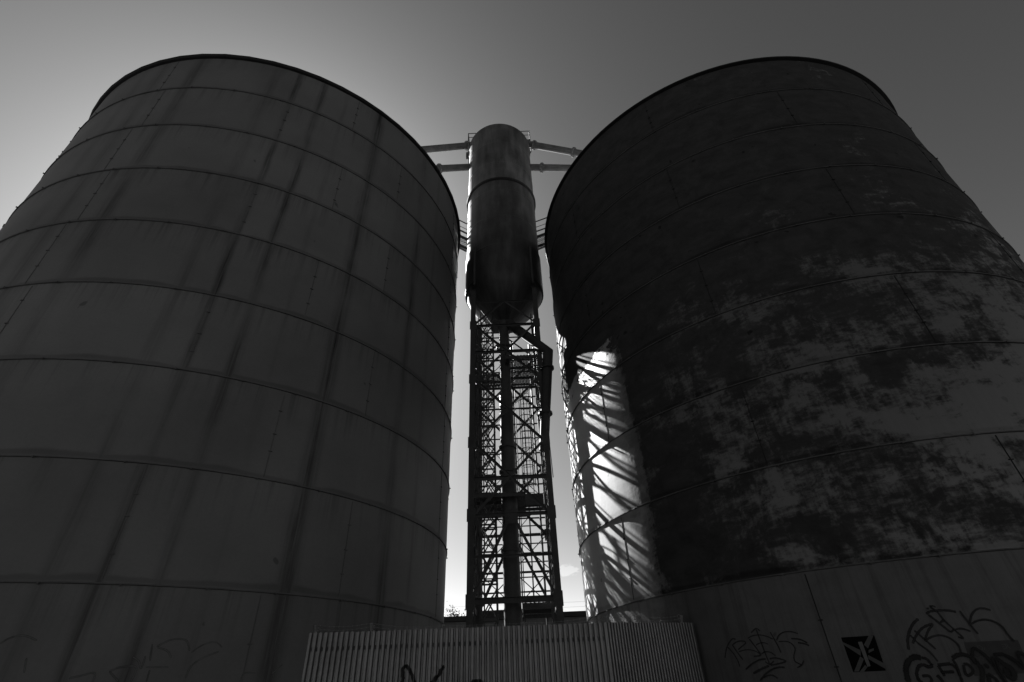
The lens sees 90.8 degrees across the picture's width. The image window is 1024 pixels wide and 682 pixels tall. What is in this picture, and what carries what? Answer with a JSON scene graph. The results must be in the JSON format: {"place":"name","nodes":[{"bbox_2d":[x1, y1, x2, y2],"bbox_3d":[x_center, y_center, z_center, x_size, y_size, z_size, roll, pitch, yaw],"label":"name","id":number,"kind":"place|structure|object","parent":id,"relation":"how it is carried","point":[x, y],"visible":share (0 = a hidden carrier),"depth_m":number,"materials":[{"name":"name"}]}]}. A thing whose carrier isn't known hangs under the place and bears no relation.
{"place":"outdoors","nodes":[
{"label":"outdoors","id":0,"kind":"place"},
{"bbox_2d":[0,0,1023,616],"label":"sky","id":1,"kind":"structure","parent":0,"point":[560,72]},
{"bbox_2d":[465,287,563,627],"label":"lattice tower","id":2,"kind":"structure","parent":0,"point":[509,503],"depth_m":21.12,"materials":[{"name":"metal"}]},
{"bbox_2d":[465,124,543,333],"bbox_3d":[-0.686,-8.013,31.418,4.570,18.350,4.327,-2,-35,0],"label":"storage tank","id":3,"kind":"object","parent":2,"relation":"on","point":[503,262],"visible":0.92,"depth_m":28.22,"materials":[{"name":"metal"}]},
{"bbox_2d":[421,141,470,152],"bbox_3d":[-5.974,-12.397,32.748,7.729,5.145,0.650,10,-37,-17],"label":"transfer pipe","id":4,"kind":"object","parent":3,"relation":"attached to","point":[465,145],"visible":0.48,"depth_m":33.74,"materials":[{"name":"metal"}]},
{"bbox_2d":[436,163,469,173],"bbox_3d":[-5.104,-10.842,31.826,5.852,3.910,0.650,13,-38,-21],"label":"transfer pipe","id":5,"kind":"object","parent":3,"relation":"attached to","point":[452,167],"visible":0.39,"depth_m":32.67,"materials":[{"name":"metal"}]},
{"bbox_2d":[459,220,467,251],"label":"walkway","id":6,"kind":"structure","parent":3,"relation":"attached to","point":[463,247],"depth_m":30.07,"materials":[{"name":"metal"}]},
{"bbox_2d":[536,217,546,249],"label":"walkway","id":7,"kind":"structure","parent":3,"relation":"attached to","point":[539,236],"depth_m":30.11,"materials":[{"name":"metal"}]},
{"bbox_2d":[530,162,570,172],"bbox_3d":[3.866,-11.053,32.294,6.110,2.960,0.650,-10,-36,11],"label":"transfer pipe","id":8,"kind":"object","parent":3,"relation":"attached to","point":[541,167],"visible":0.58,"depth_m":32.75,"materials":[{"name":"metal"}]},
{"bbox_2d":[527,140,581,157],"bbox_3d":[4.482,-12.289,33.068,7.452,5.372,0.650,-9,-36,10],"label":"transfer pipe","id":9,"kind":"object","parent":3,"relation":"attached to","point":[573,152],"visible":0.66,"depth_m":33.81,"materials":[{"name":"metal"}]},
{"bbox_2d":[444,611,586,628],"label":"shed","id":10,"kind":"structure","parent":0,"point":[453,621],"depth_m":38.59,"materials":[{"name":"metal"}]},
{"label":"ground","id":11,"kind":"structure","parent":0,"visible":0},
{"bbox_2d":[0,54,460,681],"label":"silo","id":12,"kind":"object","parent":11,"relation":"on","point":[228,300],"visible":0.98,"depth_m":13.31,"materials":[{"name":"white paint"}]},
{"bbox_2d":[446,605,464,616],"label":"tree","id":13,"kind":"object","parent":11,"relation":"on","point":[456,614],"visible":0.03,"depth_m":52.05,"materials":[{"name":"grey plant"}]},
{"bbox_2d":[301,614,705,681],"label":"corrugated fence","id":14,"kind":"object","parent":11,"relation":"on","point":[618,651],"visible":1,"depth_m":11.10,"materials":[{"name":"metal"}]},
{"bbox_2d":[544,56,1023,681],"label":"silo","id":15,"kind":"object","parent":11,"relation":"on","point":[788,300],"visible":0.98,"depth_m":13.89,"materials":[{"name":"paint"}]},
{"bbox_2d":[841,635,886,671],"bbox_3d":[6.906,6.139,9.910,0.586,0.588,0.016,-21,-39,25],"label":"poster","id":16,"kind":"object","parent":15,"relation":"attached to","point":[863,654],"visible":1,"depth_m":9.91,"materials":[{"name":"black paper"}]},
{"bbox_2d":[964,640,1023,675],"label":"graffiti","id":17,"kind":"object","parent":15,"relation":"attached to","point":[1011,648],"visible":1,"depth_m":9.15,"materials":[{"name":"paint"}]}
]}

